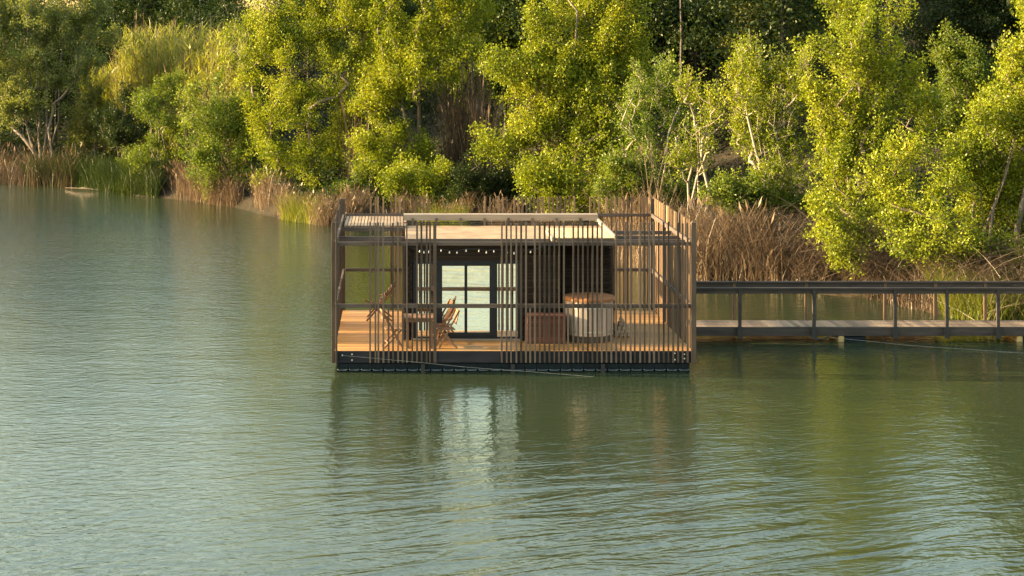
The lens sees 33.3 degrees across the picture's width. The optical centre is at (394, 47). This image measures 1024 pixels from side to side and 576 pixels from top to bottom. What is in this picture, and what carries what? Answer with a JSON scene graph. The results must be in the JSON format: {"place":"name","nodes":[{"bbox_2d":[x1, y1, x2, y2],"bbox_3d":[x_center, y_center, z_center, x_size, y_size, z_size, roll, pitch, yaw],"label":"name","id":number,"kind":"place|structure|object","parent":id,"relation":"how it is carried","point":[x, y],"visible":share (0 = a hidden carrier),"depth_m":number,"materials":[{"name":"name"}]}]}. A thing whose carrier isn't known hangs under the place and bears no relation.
{"place":"outdoors","nodes":[
{"label":"outdoors","id":0,"kind":"place"},
{"bbox_2d":[3,0,278,45],"label":"sky","id":1,"kind":"structure","parent":0,"point":[262,5],"materials":[{"name":"white"}]},
{"bbox_2d":[0,184,1023,575],"bbox_3d":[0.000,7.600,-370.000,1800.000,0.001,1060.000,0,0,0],"label":"lake","id":2,"kind":"structure","parent":0,"point":[180,394],"depth_m":33.39,"materials":[{"name":"green liquid"}]},
{"bbox_2d":[0,137,802,280],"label":"reed bed","id":3,"kind":"object","parent":2,"relation":"in","point":[267,191],"visible":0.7,"depth_m":72.92,"materials":[{"name":"brown plant"}]},
{"bbox_2d":[332,196,695,372],"bbox_3d":[2.788,6.054,43.097,8.585,4.091,6.365,0,0,0],"label":"floating cabin","id":4,"kind":"object","parent":2,"relation":"on","point":[497,295],"visible":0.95,"depth_m":41.16,"materials":[{"name":"wood"}]},
{"bbox_2d":[365,281,395,321],"bbox_3d":[-0.368,6.555,44.200,0.830,0.960,0.741,0,0,0],"label":"deck chair","id":5,"kind":"object","parent":4,"relation":"on","point":[387,292],"visible":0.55,"depth_m":43.92,"materials":[{"name":"brown wood"}]},
{"bbox_2d":[379,308,401,348],"bbox_3d":[-0.083,6.648,40.543,0.525,0.924,0.460,0,0,-9],"label":"folding chair","id":6,"kind":"object","parent":4,"relation":"on","point":[395,329],"visible":0.73,"depth_m":40.41,"materials":[{"name":"brown wood"}]},
{"bbox_2d":[404,313,432,347],"bbox_3d":[0.580,6.736,40.642,0.731,0.721,0.685,0,0,0],"label":"dining table","id":7,"kind":"object","parent":4,"relation":"on","point":[414,317],"visible":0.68,"depth_m":40.34,"materials":[{"name":"brown wood"}]},
{"bbox_2d":[437,308,454,344],"bbox_3d":[1.172,6.648,41.011,0.525,0.924,0.460,0,0,11],"label":"folding chair","id":8,"kind":"object","parent":4,"relation":"on","point":[449,314],"visible":0.63,"depth_m":40.82,"materials":[{"name":"brown wood"}]},
{"bbox_2d":[437,308,459,348],"bbox_3d":[1.260,6.648,40.505,0.525,0.924,0.460,0,0,-7],"label":"folding chair","id":9,"kind":"object","parent":4,"relation":"on","point":[456,311],"visible":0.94,"depth_m":40.32,"materials":[{"name":"brown wood"}]},
{"bbox_2d":[436,264,465,336],"bbox_3d":[1.349,6.125,41.447,0.755,1.764,0.046,0,0,0],"label":"glass door","id":10,"kind":"structure","parent":4,"relation":"in","point":[450,278],"depth_m":41.44,"materials":[{"name":"clear glass"}]},
{"bbox_2d":[342,355,590,376],"bbox_3d":[1.740,7.405,39.742,5.948,0.418,0.072,0,0,5],"label":"mooring rope","id":11,"kind":"object","parent":4,"relation":"attached to","point":[469,367],"visible":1,"depth_m":39.76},
{"bbox_2d":[413,261,519,338],"bbox_3d":[1.755,6.130,41.444,2.604,1.920,0.068,0,0,0],"label":"window","id":12,"kind":"structure","parent":4,"relation":"in","point":[498,263],"depth_m":41.44,"materials":[{"name":"clear glass"}]},
{"bbox_2d":[410,246,543,254],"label":"string lights","id":13,"kind":"object","parent":4,"relation":"hanging from","point":[478,250],"visible":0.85,"depth_m":40.90,"materials":[{"name":"white glass"}]},
{"bbox_2d":[466,264,496,336],"bbox_3d":[2.109,6.125,41.447,0.755,1.764,0.046,0,0,0],"label":"glass door","id":14,"kind":"structure","parent":4,"relation":"in","point":[481,279],"depth_m":41.44,"materials":[{"name":"clear glass"}]},
{"bbox_2d":[527,312,565,343],"bbox_3d":[3.645,6.755,41.165,0.950,0.679,0.470,0,0,0],"label":"slatted cabinet","id":15,"kind":"object","parent":4,"relation":"on","point":[542,327],"visible":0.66,"depth_m":40.95,"materials":[{"name":"brown wood"}]},
{"bbox_2d":[565,292,614,342],"bbox_3d":[4.730,6.546,41.580,1.294,1.092,1.311,0,0,0],"label":"hot tub","id":16,"kind":"object","parent":4,"relation":"on","point":[608,298],"visible":0.59,"depth_m":41.11,"materials":[{"name":"white"}]},
{"bbox_2d":[673,281,1023,341],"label":"footbridge","id":17,"kind":"object","parent":2,"relation":"on","point":[854,330],"visible":0.85,"depth_m":44.13,"materials":[{"name":"black metal"}]},
{"bbox_2d":[831,337,1017,352],"bbox_3d":[13.847,7.540,43.089,5.505,0.169,0.137,0,0,18],"label":"mooring rope","id":18,"kind":"object","parent":2,"relation":"on","point":[924,346],"visible":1,"depth_m":43.18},
{"bbox_2d":[0,0,1023,314],"bbox_3d":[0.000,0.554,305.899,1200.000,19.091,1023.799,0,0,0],"label":"hillside","id":19,"kind":"structure","parent":0,"point":[730,156],"depth_m":77.31,"materials":[{"name":"green plant"}]},
{"bbox_2d":[0,0,126,159],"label":"willow tree","id":20,"kind":"object","parent":19,"relation":"on","point":[49,31],"visible":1,"depth_m":96.56,"materials":[{"name":"green plant"}]},
{"bbox_2d":[63,81,121,159],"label":"shrub","id":21,"kind":"object","parent":19,"relation":"on","point":[80,127],"visible":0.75,"depth_m":96.53,"materials":[{"name":"green plant"}]},
{"bbox_2d":[15,149,179,197],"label":"cove grass","id":22,"kind":"structure","parent":19,"relation":"on","point":[118,180],"depth_m":91.44,"materials":[{"name":"green plant"}]},
{"bbox_2d":[87,78,161,158],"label":"shrub","id":23,"kind":"object","parent":19,"relation":"on","point":[111,134],"visible":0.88,"depth_m":93.31,"materials":[{"name":"green plant"}]},
{"bbox_2d":[115,140,177,178],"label":"shrub","id":24,"kind":"object","parent":19,"relation":"on","point":[134,155],"visible":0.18,"depth_m":90.07,"materials":[{"name":"green plant"}]},
{"bbox_2d":[122,67,194,175],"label":"shrub","id":25,"kind":"object","parent":19,"relation":"on","point":[149,104],"visible":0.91,"depth_m":88.73,"materials":[{"name":"green plant"}]},
{"bbox_2d":[77,0,245,52],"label":"evergreen tree","id":26,"kind":"object","parent":19,"relation":"on","point":[150,6],"visible":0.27,"depth_m":117.15,"materials":[{"name":"green plant"}]},
{"bbox_2d":[69,1,265,166],"bbox_3d":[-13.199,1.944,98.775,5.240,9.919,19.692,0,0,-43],"label":"cane thicket","id":27,"kind":"object","parent":19,"relation":"on","point":[181,54],"visible":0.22,"depth_m":97.40,"materials":[{"name":"green plant"}]},
{"bbox_2d":[166,66,276,201],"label":"poplar bush","id":28,"kind":"object","parent":19,"relation":"on","point":[230,127],"visible":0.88,"depth_m":83.16,"materials":[{"name":"green plant"}]},
{"bbox_2d":[216,0,405,192],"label":"poplar tree","id":29,"kind":"object","parent":19,"relation":"on","point":[316,30],"visible":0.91,"depth_m":79.43,"materials":[{"name":"green plant"}]},
{"bbox_2d":[319,139,386,198],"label":"shrub","id":30,"kind":"object","parent":19,"relation":"on","point":[369,175],"visible":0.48,"depth_m":77.36,"materials":[{"name":"green plant"}]},
{"bbox_2d":[328,0,436,166],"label":"shade tree","id":31,"kind":"object","parent":19,"relation":"on","point":[410,10],"visible":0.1,"depth_m":86.97,"materials":[{"name":"green plant"}]},
{"bbox_2d":[374,147,462,209],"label":"poplar bush","id":32,"kind":"object","parent":19,"relation":"on","point":[409,177],"visible":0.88,"depth_m":73.79,"materials":[{"name":"green plant"}]},
{"bbox_2d":[169,48,668,228],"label":"dry canes","id":33,"kind":"object","parent":19,"relation":"on","point":[455,149],"visible":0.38,"depth_m":77.37,"materials":[{"name":"plant"}]},
{"bbox_2d":[341,0,502,199],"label":"poplar tree","id":34,"kind":"object","parent":19,"relation":"on","point":[392,75],"visible":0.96,"depth_m":76.55,"materials":[{"name":"green plant"}]},
{"bbox_2d":[439,138,527,211],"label":"shrub","id":35,"kind":"object","parent":19,"relation":"on","point":[505,184],"visible":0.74,"depth_m":72.74,"materials":[{"name":"green plant"}]},
{"bbox_2d":[445,0,539,150],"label":"broadleaf tree","id":36,"kind":"object","parent":19,"relation":"on","point":[496,89],"visible":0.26,"depth_m":85.17,"materials":[{"name":"green plant"}]},
{"bbox_2d":[0,0,1023,158],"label":"woodland","id":37,"kind":"object","parent":19,"relation":"on","point":[776,4],"depth_m":83.19,"materials":[{"name":"green plant"}]},
{"bbox_2d":[0,0,1023,280],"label":"undergrowth","id":38,"kind":"object","parent":19,"relation":"on","point":[4,138],"visible":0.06,"depth_m":79.60,"materials":[{"name":"green plant"}]},
{"bbox_2d":[510,141,612,225],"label":"poplar bush","id":39,"kind":"object","parent":19,"relation":"on","point":[554,181],"visible":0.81,"depth_m":66.74,"materials":[{"name":"green plant"}]},
{"bbox_2d":[465,0,660,207],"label":"poplar tree","id":40,"kind":"object","parent":19,"relation":"on","point":[561,72],"visible":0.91,"depth_m":69.65,"materials":[{"name":"green plant"}]},
{"bbox_2d":[585,138,696,225],"bbox_3d":[9.098,5.122,62.054,4.363,3.773,2.607,0,0,-37],"label":"shrub","id":41,"kind":"object","parent":19,"relation":"on","point":[612,164],"visible":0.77,"depth_m":61.50,"materials":[{"name":"green plant"}]},
{"bbox_2d":[271,189,1023,319],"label":"bank grass","id":42,"kind":"structure","parent":19,"relation":"on","point":[956,312],"depth_m":48.22,"materials":[{"name":"green plant"}]},
{"bbox_2d":[609,49,696,204],"bbox_3d":[9.727,3.425,64.431,3.517,6.806,2.787,0,0,0],"label":"young tree","id":43,"kind":"object","parent":19,"relation":"on","point":[672,116],"visible":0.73,"depth_m":64.18,"materials":[{"name":"green plant"}]},
{"bbox_2d":[660,57,730,233],"bbox_3d":[10.459,3.678,59.970,2.573,6.734,2.610,0,0,0],"label":"young tree","id":44,"kind":"object","parent":19,"relation":"on","point":[712,107],"visible":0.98,"depth_m":59.72,"materials":[{"name":"green plant"}]},
{"bbox_2d":[623,0,773,107],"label":"pine tree","id":45,"kind":"object","parent":19,"relation":"on","point":[662,39],"visible":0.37,"depth_m":79.27,"materials":[{"name":"green plant"}]},
{"bbox_2d":[694,166,829,227],"bbox_3d":[12.406,5.502,57.167,4.975,3.190,2.015,0,0,-26],"label":"shrub","id":46,"kind":"object","parent":19,"relation":"on","point":[727,190],"visible":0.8,"depth_m":56.72,"materials":[{"name":"green plant"}]},
{"bbox_2d":[711,30,819,221],"bbox_3d":[12.598,3.245,57.855,3.631,7.832,3.311,0,0,12],"label":"young tree","id":47,"kind":"object","parent":19,"relation":"on","point":[756,132],"visible":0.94,"depth_m":57.95,"materials":[{"name":"green plant"}]},
{"bbox_2d":[706,0,836,97],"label":"pine tree","id":48,"kind":"object","parent":19,"relation":"on","point":[798,23],"visible":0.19,"depth_m":73.46,"materials":[{"name":"green plant"}]},
{"bbox_2d":[568,191,1023,319],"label":"dead brush","id":49,"kind":"object","parent":19,"relation":"on","point":[805,262],"visible":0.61,"depth_m":53.04,"materials":[{"name":"brown plant"}]},
{"bbox_2d":[787,0,958,278],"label":"poplar tree","id":50,"kind":"object","parent":19,"relation":"on","point":[835,148],"visible":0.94,"depth_m":53.77,"materials":[{"name":"green plant"}]},
{"bbox_2d":[844,0,1023,280],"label":"poplar tree","id":51,"kind":"object","parent":19,"relation":"on","point":[1000,185],"visible":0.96,"depth_m":50.07,"materials":[{"name":"green plant"}]},
{"bbox_2d":[876,0,1023,79],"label":"evergreen tree","id":52,"kind":"object","parent":19,"relation":"on","point":[986,19],"visible":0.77,"depth_m":73.59,"materials":[{"name":"green plant"}]},
{"bbox_2d":[889,223,1021,276],"bbox_3d":[16.998,6.141,50.078,4.769,2.083,2.704,0,0,0],"label":"shrub","id":53,"kind":"object","parent":19,"relation":"on","point":[908,267],"visible":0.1,"depth_m":50.37,"materials":[{"name":"green plant"}]},
{"bbox_2d":[910,16,1022,168],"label":"young tree","id":54,"kind":"object","parent":19,"relation":"on","point":[953,75],"visible":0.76,"depth_m":63.68,"materials":[{"name":"green plant"}]}
]}

